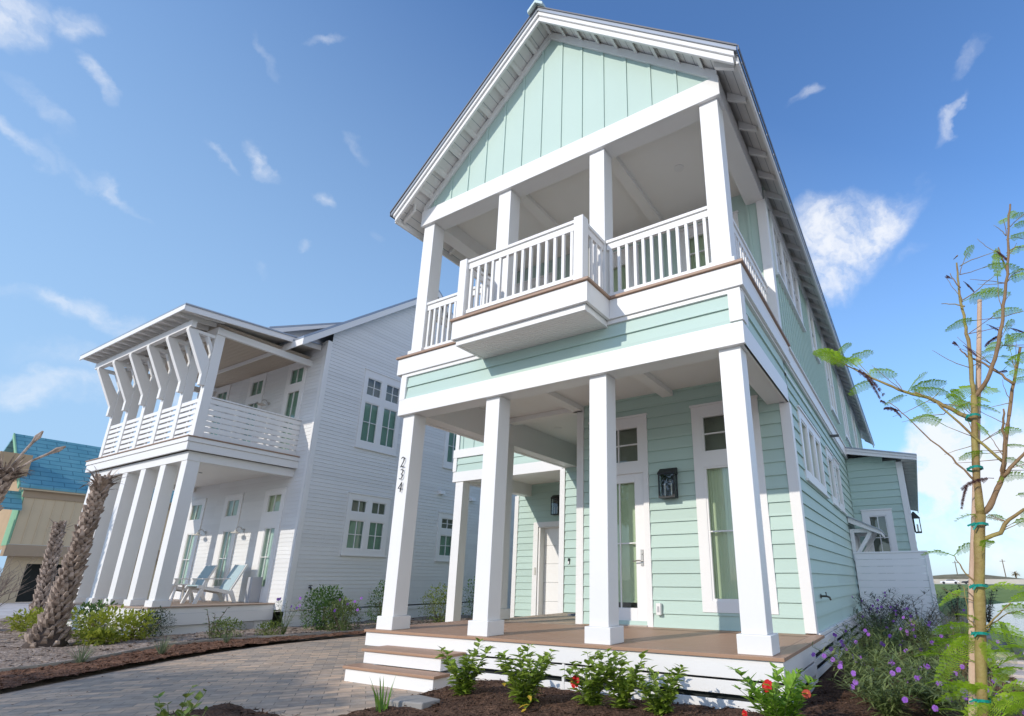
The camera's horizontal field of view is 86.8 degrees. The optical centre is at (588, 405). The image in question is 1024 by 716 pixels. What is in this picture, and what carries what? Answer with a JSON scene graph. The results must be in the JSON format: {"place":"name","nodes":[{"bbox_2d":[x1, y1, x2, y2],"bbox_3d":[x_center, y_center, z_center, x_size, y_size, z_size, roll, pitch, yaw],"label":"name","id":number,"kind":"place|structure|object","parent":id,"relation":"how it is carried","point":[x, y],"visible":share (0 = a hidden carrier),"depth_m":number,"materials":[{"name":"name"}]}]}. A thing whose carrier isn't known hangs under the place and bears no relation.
{"place":"outdoors","nodes":[
{"label":"outdoors","id":0,"kind":"place"},
{"bbox_2d":[0,602,36,618],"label":"sand road","id":1,"kind":"structure","parent":0,"point":[8,609],"depth_m":21.75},
{"bbox_2d":[29,518,73,613],"bbox_3d":[-18.176,5.414,18.143,0.801,3.127,0.776,5,-19,-16],"label":"palm tree","id":2,"kind":"object","parent":1,"relation":"on","point":[48,571],"visible":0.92,"depth_m":18.07,"materials":[{"name":"plant"}]},
{"bbox_2d":[0,433,173,602],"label":"house","id":3,"kind":"structure","parent":0,"point":[51,489],"depth_m":27.82,"materials":[{"name":"brown wood"}]},
{"bbox_2d":[15,564,61,601],"bbox_3d":[-28.902,9.200,28.083,0.100,2.000,2.100,-10,-21,29],"label":"doorway","id":4,"kind":"structure","parent":3,"relation":"in","point":[31,573],"depth_m":27.82,"materials":[{"name":"black"}]},
{"bbox_2d":[0,636,423,715],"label":"driveway","id":5,"kind":"structure","parent":0,"point":[289,679],"depth_m":5.88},
{"bbox_2d":[146,701,297,715],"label":"mulch island","id":6,"kind":"structure","parent":0,"point":[226,709],"depth_m":4.63,"materials":[{"name":"soil"}]},
{"bbox_2d":[153,685,206,715],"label":"clusia","id":7,"kind":"object","parent":6,"relation":"on","point":[198,697],"visible":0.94,"depth_m":3.76,"materials":[{"name":"green plant"}]},
{"bbox_2d":[244,577,262,602],"bbox_3d":[-8.603,4.726,13.774,0.200,0.620,0.270,-10,-21,29],"label":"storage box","id":8,"kind":"object","parent":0,"point":[253,589],"visible":1,"depth_m":13.70,"materials":[{"name":"plastic"}]},
{"bbox_2d":[0,602,1023,693],"bbox_3d":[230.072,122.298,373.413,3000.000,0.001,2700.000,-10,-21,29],"label":"ground","id":9,"kind":"structure","parent":0,"point":[43,682],"depth_m":8.51,"materials":[{"name":"soil"}]},
{"bbox_2d":[0,630,365,688],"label":"mulch strip","id":10,"kind":"object","parent":9,"relation":"on","point":[13,678],"visible":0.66,"depth_m":7.53,"materials":[{"name":"soil"}]},
{"bbox_2d":[65,639,102,662],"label":"grass tuft","id":11,"kind":"object","parent":10,"relation":"on","point":[80,659],"visible":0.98,"depth_m":7.28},
{"bbox_2d":[149,633,178,653],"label":"grass tuft","id":12,"kind":"object","parent":10,"relation":"on","point":[163,647],"visible":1,"depth_m":8.16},
{"bbox_2d":[217,628,235,641],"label":"grass tuft","id":13,"kind":"object","parent":10,"relation":"on","point":[226,639],"visible":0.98,"depth_m":9.57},
{"bbox_2d":[0,629,365,671],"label":"garden edging","id":14,"kind":"object","parent":9,"relation":"on","point":[100,656],"visible":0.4,"depth_m":9.27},
{"bbox_2d":[0,615,472,668],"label":"planting bed","id":15,"kind":"object","parent":9,"relation":"on","point":[13,653],"visible":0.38,"depth_m":9.65,"materials":[{"name":"soil"}]},
{"bbox_2d":[0,554,37,606],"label":"bare shrub","id":16,"kind":"object","parent":15,"relation":"on","point":[2,587],"visible":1,"depth_m":10.54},
{"bbox_2d":[0,607,38,631],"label":"bush","id":17,"kind":"object","parent":15,"relation":"on","point":[17,617],"visible":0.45,"depth_m":11.81,"materials":[{"name":"green plant"}]},
{"bbox_2d":[0,431,65,510],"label":"palm tree","id":18,"kind":"object","parent":15,"relation":"on","point":[9,474],"visible":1,"depth_m":12.75,"materials":[{"name":"plant"}]},
{"bbox_2d":[12,606,89,637],"bbox_3d":[-10.828,4.391,10.866,1.263,0.743,1.265,-10,-21,29],"label":"bush","id":19,"kind":"object","parent":15,"relation":"on","point":[75,609],"visible":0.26,"depth_m":10.91,"materials":[{"name":"green plant"}]},
{"bbox_2d":[21,465,126,647],"bbox_3d":[-9.067,2.644,9.527,1.322,3.240,0.828,-10,-21,29],"label":"palm tree","id":20,"kind":"object","parent":15,"relation":"on","point":[51,628],"visible":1,"depth_m":9.41,"materials":[{"name":"plant"}]},
{"bbox_2d":[70,599,117,630],"bbox_3d":[-11.181,4.791,12.161,0.868,0.804,0.882,7,-19,-20],"label":"bush","id":21,"kind":"object","parent":15,"relation":"on","point":[94,606],"visible":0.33,"depth_m":12.10,"materials":[{"name":"green plant"}]},
{"bbox_2d":[69,625,123,645],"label":"bush","id":22,"kind":"object","parent":15,"relation":"on","point":[92,633],"visible":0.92,"depth_m":9.46,"materials":[{"name":"green plant"}]},
{"bbox_2d":[70,604,133,638],"bbox_3d":[-9.563,4.319,10.631,0.991,0.733,1.057,-3,-18,10],"label":"bush","id":23,"kind":"object","parent":15,"relation":"on","point":[100,616],"visible":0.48,"depth_m":10.59,"materials":[{"name":"green plant"}]},
{"bbox_2d":[102,608,161,640],"bbox_3d":[-8.702,4.212,10.230,0.897,0.679,0.932,-10,-21,29],"label":"bush","id":24,"kind":"object","parent":15,"relation":"on","point":[134,631],"visible":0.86,"depth_m":10.16,"materials":[{"name":"green plant"}]},
{"bbox_2d":[121,606,175,636],"bbox_3d":[-8.956,4.420,10.937,0.940,0.649,0.920,-10,-21,29],"label":"boxwood","id":25,"kind":"object","parent":15,"relation":"on","point":[158,621],"visible":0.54,"depth_m":10.98,"materials":[{"name":"green plant"}]},
{"bbox_2d":[205,607,229,635],"bbox_3d":[-7.653,4.435,10.980,0.437,0.578,0.369,-2,-18,6],"label":"sapling","id":26,"kind":"object","parent":15,"relation":"on","point":[213,621],"visible":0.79,"depth_m":10.99,"materials":[{"name":"green plant"}]},
{"bbox_2d":[205,616,247,638],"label":"boxwood","id":27,"kind":"object","parent":15,"relation":"on","point":[221,631],"visible":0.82,"depth_m":10.66,"materials":[{"name":"green plant"}]},
{"bbox_2d":[254,620,285,635],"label":"boxwood","id":28,"kind":"object","parent":15,"relation":"on","point":[269,630],"visible":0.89,"depth_m":10.91,"materials":[{"name":"green plant"}]},
{"bbox_2d":[273,596,302,634],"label":"ruellia","id":29,"kind":"object","parent":15,"relation":"on","point":[283,631],"visible":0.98,"depth_m":11.09,"materials":[{"name":"green plant"}]},
{"bbox_2d":[298,584,345,630],"bbox_3d":[-6.136,4.732,12.543,1.209,1.081,1.133,-3,-18,8],"label":"bush","id":30,"kind":"object","parent":15,"relation":"on","point":[319,617],"visible":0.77,"depth_m":12.39,"materials":[{"name":"green plant"}]},
{"bbox_2d":[323,596,364,631],"bbox_3d":[-5.563,4.748,12.157,0.934,0.834,0.921,-10,-21,29],"label":"bush","id":31,"kind":"object","parent":15,"relation":"on","point":[338,614],"visible":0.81,"depth_m":12.09,"materials":[{"name":"green plant"}]},
{"bbox_2d":[334,597,362,630],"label":"ruellia","id":32,"kind":"object","parent":15,"relation":"on","point":[342,622],"visible":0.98,"depth_m":11.63,"materials":[{"name":"green plant"}]},
{"bbox_2d":[364,580,384,623],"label":"bush","id":33,"kind":"object","parent":15,"relation":"on","point":[376,607],"visible":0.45,"depth_m":13.80,"materials":[{"name":"green plant"}]},
{"bbox_2d":[418,583,464,622],"bbox_3d":[-4.078,5.420,14.736,1.312,1.109,1.232,-10,-21,29],"label":"bush","id":34,"kind":"object","parent":15,"relation":"on","point":[436,602],"visible":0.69,"depth_m":14.60,"materials":[{"name":"green plant"}]},
{"bbox_2d":[462,576,474,617],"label":"bush","id":35,"kind":"object","parent":15,"relation":"on","point":[468,597],"visible":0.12,"depth_m":15.82,"materials":[{"name":"green plant"}]},
{"bbox_2d":[44,290,516,635],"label":"house","id":36,"kind":"structure","parent":9,"relation":"on","point":[275,467],"depth_m":14.76,"materials":[{"name":"white paint"}]},
{"bbox_2d":[170,584,191,602],"bbox_3d":[-10.327,4.726,13.495,0.496,0.455,0.496,-10,-21,29],"label":"side table","id":37,"kind":"object","parent":36,"relation":"on","point":[182,593],"visible":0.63,"depth_m":13.49,"materials":[{"name":"white paint"}]},
{"bbox_2d":[169,498,206,598],"bbox_3d":[-12.135,4.343,16.355,0.990,2.930,0.210,-10,-21,29],"label":"window","id":38,"kind":"structure","parent":36,"relation":"in","point":[185,561],"depth_m":16.36,"materials":[{"name":"white glass"}]},
{"bbox_2d":[170,565,217,600],"bbox_3d":[-10.737,4.729,14.309,0.675,0.939,1.138,-10,-21,29],"label":"deck chair","id":39,"kind":"object","parent":36,"relation":"on","point":[207,571],"visible":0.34,"depth_m":14.57,"materials":[{"name":"white paint"}]},
{"bbox_2d":[180,564,247,603],"bbox_3d":[-9.445,4.496,13.584,0.675,0.939,1.138,-10,-21,29],"label":"deck chair","id":40,"kind":"object","parent":36,"relation":"on","point":[232,578],"visible":0.96,"depth_m":13.59,"materials":[{"name":"white paint"}]},
{"bbox_2d":[206,384,231,435],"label":"window","id":41,"kind":"structure","parent":36,"relation":"in","point":[223,392],"depth_m":17.79,"materials":[{"name":"white glass"}]},
{"bbox_2d":[205,493,244,600],"bbox_3d":[-10.335,4.018,15.344,0.990,2.930,0.210,-10,-21,29],"label":"window","id":42,"kind":"structure","parent":36,"relation":"in","point":[225,542],"depth_m":15.35,"materials":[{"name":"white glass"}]},
{"bbox_2d":[238,372,267,442],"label":"window","id":43,"kind":"structure","parent":36,"relation":"in","point":[256,388],"depth_m":16.74,"materials":[{"name":"white glass"}]},
{"bbox_2d":[250,487,286,602],"bbox_3d":[-8.534,3.693,14.334,0.990,2.930,0.210,-10,-21,29],"label":"window","id":44,"kind":"structure","parent":36,"relation":"in","point":[271,517],"depth_m":14.34,"materials":[{"name":"white glass"}]},
{"bbox_2d":[274,359,308,449],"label":"window","id":45,"kind":"structure","parent":36,"relation":"in","point":[294,387],"depth_m":15.64,"materials":[{"name":"white glass"}]},
{"bbox_2d":[340,492,391,556],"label":"window","id":46,"kind":"structure","parent":36,"relation":"in","point":[367,516],"depth_m":15.51,"materials":[{"name":"white glass"}]},
{"bbox_2d":[354,368,400,456],"bbox_3d":[-6.466,0.231,16.581,0.220,2.469,1.502,-10,-21,29],"label":"window","id":47,"kind":"structure","parent":36,"relation":"in","point":[378,422],"depth_m":16.54,"materials":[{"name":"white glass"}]},
{"bbox_2d":[434,511,452,561],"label":"window","id":48,"kind":"structure","parent":36,"relation":"in","point":[445,520],"depth_m":18.02,"materials":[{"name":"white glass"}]},
{"bbox_2d":[442,431,456,469],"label":"window","id":49,"kind":"structure","parent":36,"relation":"in","point":[450,438],"depth_m":18.87,"materials":[{"name":"white glass"}]},
{"bbox_2d":[342,0,928,712],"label":"house","id":50,"kind":"structure","parent":9,"relation":"on","point":[634,392],"depth_m":7.58,"materials":[{"name":"green paint"}]},
{"bbox_2d":[516,272,552,293],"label":"window","id":51,"kind":"structure","parent":50,"relation":"in","point":[550,276],"depth_m":10.45,"materials":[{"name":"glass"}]},
{"bbox_2d":[543,527,558,614],"bbox_3d":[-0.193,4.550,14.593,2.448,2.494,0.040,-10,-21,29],"label":"door","id":52,"kind":"structure","parent":50,"relation":"in","point":[551,556],"depth_m":15.07,"materials":[{"name":"wood"}]},
{"bbox_2d":[613,244,639,291],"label":"window","id":53,"kind":"structure","parent":50,"relation":"in","point":[631,257],"depth_m":9.47,"materials":[{"name":"clear glass"}]},
{"bbox_2d":[617,473,646,620],"bbox_3d":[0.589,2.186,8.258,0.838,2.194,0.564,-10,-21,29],"label":"door","id":54,"kind":"structure","parent":50,"relation":"in","point":[632,597],"depth_m":8.05,"materials":[{"name":"white glass"}]},
{"bbox_2d":[679,210,738,271],"bbox_3d":[1.991,-2.210,8.613,1.020,1.680,0.214,-10,-21,29],"label":"window","id":55,"kind":"structure","parent":50,"relation":"in","point":[735,213],"depth_m":8.84,"materials":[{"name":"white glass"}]},
{"bbox_2d":[689,395,778,614],"bbox_3d":[2.002,1.331,7.458,1.015,2.900,0.214,-10,-21,29],"label":"window","id":56,"kind":"structure","parent":50,"relation":"in","point":[719,587],"depth_m":7.46,"materials":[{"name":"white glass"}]},
{"bbox_2d":[768,210,805,331],"bbox_3d":[3.548,-2.300,9.541,0.094,1.195,2.400,-10,-21,29],"label":"window","id":57,"kind":"structure","parent":50,"relation":"in","point":[785,271],"depth_m":9.29,"materials":[{"name":"white glass"}]},
{"bbox_2d":[796,405,829,498],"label":"window","id":58,"kind":"structure","parent":50,"relation":"in","point":[814,472],"depth_m":8.58,"materials":[{"name":"clear glass"}]},
{"bbox_2d":[806,300,820,363],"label":"window","id":59,"kind":"structure","parent":50,"relation":"in","point":[809,312],"depth_m":11.77,"materials":[{"name":"clear glass"}]},
{"bbox_2d":[820,336,840,423],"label":"window","id":60,"kind":"structure","parent":50,"relation":"in","point":[833,406],"depth_m":13.47,"materials":[{"name":"clear glass"}]},
{"bbox_2d":[825,445,840,509],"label":"window","id":61,"kind":"structure","parent":50,"relation":"in","point":[834,496],"depth_m":10.69,"materials":[{"name":"clear glass"}]},
{"bbox_2d":[833,457,847,514],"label":"window","id":62,"kind":"structure","parent":50,"relation":"in","point":[836,464],"depth_m":11.62,"materials":[{"name":"clear glass"}]},
{"bbox_2d":[836,374,852,446],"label":"window","id":63,"kind":"structure","parent":50,"relation":"in","point":[840,388],"depth_m":16.01,"materials":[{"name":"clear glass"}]},
{"bbox_2d":[849,406,858,447],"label":"window","id":64,"kind":"structure","parent":50,"relation":"in","point":[851,412],"depth_m":19.16,"materials":[{"name":"clear glass"}]},
{"bbox_2d":[860,508,904,587],"bbox_3d":[7.172,3.487,13.074,0.700,1.895,0.214,-10,-21,29],"label":"window","id":65,"kind":"structure","parent":50,"relation":"in","point":[882,519],"depth_m":13.19,"materials":[{"name":"clear glass"}]},
{"bbox_2d":[338,632,1023,715],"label":"mulch bed","id":66,"kind":"object","parent":9,"relation":"on","point":[486,697],"visible":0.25,"depth_m":4.67,"materials":[{"name":"soil"}]},
{"bbox_2d":[370,676,395,711],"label":"agapanthus","id":67,"kind":"object","parent":66,"relation":"on","point":[380,703],"visible":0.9,"depth_m":4.62,"materials":[{"name":"green plant"}]},
{"bbox_2d":[388,695,439,708],"bbox_3d":[-1.561,2.660,4.779,0.425,0.085,0.316,-10,-21,29],"label":"flat stone","id":68,"kind":"object","parent":66,"relation":"on","point":[419,701],"visible":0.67,"depth_m":4.71,"materials":[{"name":"stone"}]},
{"bbox_2d":[435,637,494,695],"bbox_3d":[-1.212,2.508,5.125,0.574,0.530,0.525,-10,-21,29],"label":"hibiscus","id":69,"kind":"object","parent":66,"relation":"on","point":[464,684],"visible":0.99,"depth_m":5.06,"materials":[{"name":"green plant"}]},
{"bbox_2d":[494,644,557,711],"bbox_3d":[-0.575,2.397,4.728,0.614,0.517,0.594,-3,-18,8],"label":"hibiscus","id":70,"kind":"object","parent":66,"relation":"on","point":[523,692],"visible":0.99,"depth_m":4.66,"materials":[{"name":"green plant"}]},
{"bbox_2d":[560,650,622,707],"bbox_3d":[0.011,2.365,4.622,0.517,0.516,0.470,-10,-21,29],"label":"hibiscus","id":71,"kind":"object","parent":66,"relation":"on","point":[590,691],"visible":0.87,"depth_m":4.55,"materials":[{"name":"green plant"}]},
{"bbox_2d":[597,648,650,708],"bbox_3d":[0.270,2.361,4.603,0.502,0.510,0.438,-10,-21,29],"label":"hibiscus","id":72,"kind":"object","parent":66,"relation":"on","point":[623,688],"visible":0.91,"depth_m":4.55,"materials":[{"name":"green plant"}]},
{"bbox_2d":[623,663,687,715],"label":"hibiscus","id":73,"kind":"object","parent":66,"relation":"on","point":[661,702],"visible":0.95,"depth_m":4.34,"materials":[{"name":"green plant"}]},
{"bbox_2d":[727,662,818,715],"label":"hibiscus","id":74,"kind":"object","parent":66,"relation":"on","point":[771,702],"visible":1,"depth_m":3.89,"materials":[{"name":"green plant"}]},
{"bbox_2d":[807,641,922,698],"bbox_3d":[2.626,2.506,5.076,1.040,0.550,1.018,-10,-21,29],"label":"ruellia","id":75,"kind":"object","parent":66,"relation":"on","point":[854,661],"visible":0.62,"depth_m":5.04,"materials":[{"name":"green plant"}]},
{"bbox_2d":[822,635,916,677],"bbox_3d":[3.108,2.776,5.834,0.911,0.538,0.965,14,-22,-36],"label":"ruellia","id":76,"kind":"object","parent":66,"relation":"on","point":[856,647],"visible":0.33,"depth_m":5.88,"materials":[{"name":"green plant"}]},
{"bbox_2d":[832,623,911,663],"bbox_3d":[3.704,3.138,6.987,1.023,0.563,1.020,-10,-21,29],"label":"ruellia","id":77,"kind":"object","parent":66,"relation":"on","point":[867,634],"visible":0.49,"depth_m":7.00,"materials":[{"name":"green plant"}]},
{"bbox_2d":[827,660,932,715],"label":"ruellia","id":78,"kind":"object","parent":66,"relation":"on","point":[884,705],"visible":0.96,"depth_m":4.25,"materials":[{"name":"green plant"}]},
{"bbox_2d":[853,604,911,640],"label":"ruellia","id":79,"kind":"object","parent":66,"relation":"on","point":[895,613],"visible":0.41,"depth_m":9.17,"materials":[{"name":"green plant"}]},
{"bbox_2d":[843,610,925,648],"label":"ruellia","id":80,"kind":"object","parent":66,"relation":"on","point":[877,627],"visible":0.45,"depth_m":8.18,"materials":[{"name":"green plant"}]},
{"bbox_2d":[852,588,928,629],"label":"ruellia","id":81,"kind":"object","parent":66,"relation":"on","point":[897,605],"visible":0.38,"depth_m":10.13,"materials":[{"name":"green plant"}]},
{"bbox_2d":[858,640,964,694],"bbox_3d":[3.166,2.591,5.235,0.987,0.535,0.898,-10,-21,29],"label":"ruellia","id":82,"kind":"object","parent":66,"relation":"on","point":[929,665],"visible":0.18,"depth_m":5.19,"materials":[{"name":"green plant"}]},
{"bbox_2d":[861,592,965,639],"bbox_3d":[5.954,3.779,9.614,1.431,0.889,1.360,11,-21,-30],"label":"ruellia","id":83,"kind":"object","parent":66,"relation":"on","point":[931,615],"visible":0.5,"depth_m":9.59,"materials":[{"name":"green plant"}]},
{"bbox_2d":[812,204,1023,715],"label":"young tree","id":84,"kind":"object","parent":66,"relation":"on","point":[982,650],"visible":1,"depth_m":3.24,"materials":[{"name":"green plant"}]},
{"bbox_2d":[876,625,964,670],"bbox_3d":[3.961,2.961,6.468,0.933,0.566,0.994,4,-18,-13],"label":"ruellia","id":85,"kind":"object","parent":66,"relation":"on","point":[922,649],"visible":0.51,"depth_m":6.38,"materials":[{"name":"green plant"}]},
{"bbox_2d":[885,612,967,655],"bbox_3d":[4.989,3.281,7.645,1.116,0.604,1.129,13,-22,-34],"label":"ruellia","id":86,"kind":"object","parent":66,"relation":"on","point":[915,628],"visible":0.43,"depth_m":7.65,"materials":[{"name":"green plant"}]},
{"bbox_2d":[871,651,996,715],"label":"ruellia","id":87,"kind":"object","parent":66,"relation":"on","point":[929,700],"visible":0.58,"depth_m":4.43,"materials":[{"name":"green plant"}]},
{"bbox_2d":[919,631,1010,671],"bbox_3d":[4.588,3.025,6.529,1.001,0.516,0.851,-10,-21,29],"label":"ruellia","id":88,"kind":"object","parent":66,"relation":"on","point":[957,649],"visible":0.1,"depth_m":6.54,"materials":[{"name":"green plant"}]},
{"bbox_2d":[913,674,1023,715],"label":"ruellia","id":89,"kind":"object","parent":66,"relation":"on","point":[960,706],"visible":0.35,"depth_m":3.88,"materials":[{"name":"green plant"}]},
{"bbox_2d":[968,299,981,715],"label":"wooden stake","id":90,"kind":"object","parent":66,"relation":"on","point":[971,671],"visible":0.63,"depth_m":3.21,"materials":[{"name":"brown wood"}]},
{"bbox_2d":[967,522,988,529],"bbox_3d":[2.331,0.719,3.191,0.171,0.046,0.093,17,-24,-41],"label":"tie tape","id":91,"kind":"object","parent":90,"relation":"attached to","point":[974,524],"visible":0.88,"depth_m":3.15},
{"bbox_2d":[969,584,987,589],"bbox_3d":[2.277,1.054,3.122,0.087,0.036,0.162,-14,-23,37],"label":"tie tape","id":92,"kind":"object","parent":90,"relation":"attached to","point":[977,585],"visible":0.9,"depth_m":3.08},
{"bbox_2d":[969,697,990,706],"bbox_3d":[2.188,1.643,2.982,0.091,0.044,0.168,-17,-24,42],"label":"tie tape","id":93,"kind":"object","parent":90,"relation":"attached to","point":[981,700],"visible":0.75,"depth_m":2.94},
{"bbox_2d":[971,631,988,636],"bbox_3d":[2.239,1.303,3.070,0.094,0.032,0.152,-10,-21,29],"label":"tie tape","id":94,"kind":"object","parent":90,"relation":"attached to","point":[974,633],"visible":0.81,"depth_m":3.02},
{"bbox_2d":[853,551,942,634],"bbox_3d":[6.320,3.889,10.988,1.385,1.745,0.075,-10,-21,29],"label":"fence","id":95,"kind":"object","parent":9,"relation":"on","point":[881,572],"visible":0.66,"depth_m":11.04,"materials":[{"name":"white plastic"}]},
{"bbox_2d":[937,585,967,620],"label":"shrub","id":96,"kind":"object","parent":9,"relation":"on","point":[957,600],"visible":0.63,"depth_m":15.64,"materials":[{"name":"green plant"}]},
{"bbox_2d":[965,586,997,622],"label":"shrub","id":97,"kind":"object","parent":9,"relation":"on","point":[988,612],"visible":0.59,"depth_m":14.22,"materials":[{"name":"green plant"}]},
{"bbox_2d":[987,669,1023,677],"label":"stepping stone","id":98,"kind":"object","parent":9,"relation":"on","point":[1019,674],"depth_m":6.41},
{"bbox_2d":[992,657,1023,663],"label":"stepping stone","id":99,"kind":"object","parent":9,"relation":"on","point":[1017,661],"visible":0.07,"depth_m":7.51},
{"bbox_2d":[993,662,1023,670],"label":"stepping stone","id":100,"kind":"object","parent":9,"relation":"on","point":[1012,664],"visible":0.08,"depth_m":7.08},
{"bbox_2d":[1001,622,1023,659],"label":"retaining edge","id":101,"kind":"object","parent":9,"relation":"on","point":[1016,652],"visible":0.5,"depth_m":8.83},
{"bbox_2d":[0,0,1023,578],"label":"sky","id":102,"kind":"structure","parent":0,"point":[247,160],"materials":[{"name":"blue"}]},
{"bbox_2d":[921,602,967,645],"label":"ornamental grass","id":103,"kind":"object","parent":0,"point":[946,622],"depth_m":8.70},
{"bbox_2d":[923,631,967,680],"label":"ornamental grass","id":104,"kind":"object","parent":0,"point":[966,666],"depth_m":5.83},
{"bbox_2d":[930,593,993,638],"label":"ornamental grass","id":105,"kind":"object","parent":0,"point":[963,620],"depth_m":10.00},
{"bbox_2d":[931,584,1023,616],"bbox_3d":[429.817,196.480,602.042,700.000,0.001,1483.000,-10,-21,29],"label":"meadow","id":106,"kind":"structure","parent":0,"point":[1004,595],"depth_m":43.57,"materials":[{"name":"plant"}]},
{"bbox_2d":[940,579,958,583],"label":"parked car","id":107,"kind":"object","parent":106,"relation":"on","point":[950,581],"visible":0.96,"depth_m":144.50,"materials":[{"name":"white metal"}]},
{"bbox_2d":[933,579,1023,583],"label":"seawall","id":108,"kind":"object","parent":106,"relation":"on","point":[994,581],"depth_m":146.77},
{"bbox_2d":[933,574,1021,578],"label":"dunes","id":109,"kind":"structure","parent":0,"point":[956,576],"depth_m":208.43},
{"bbox_2d":[961,665,1021,708],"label":"ornamental grass","id":110,"kind":"object","parent":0,"point":[994,686],"depth_m":4.64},
{"bbox_2d":[986,601,1023,637],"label":"pond","id":111,"kind":"structure","parent":0,"point":[1012,620],"depth_m":16.99,"materials":[{"name":"liquid"}]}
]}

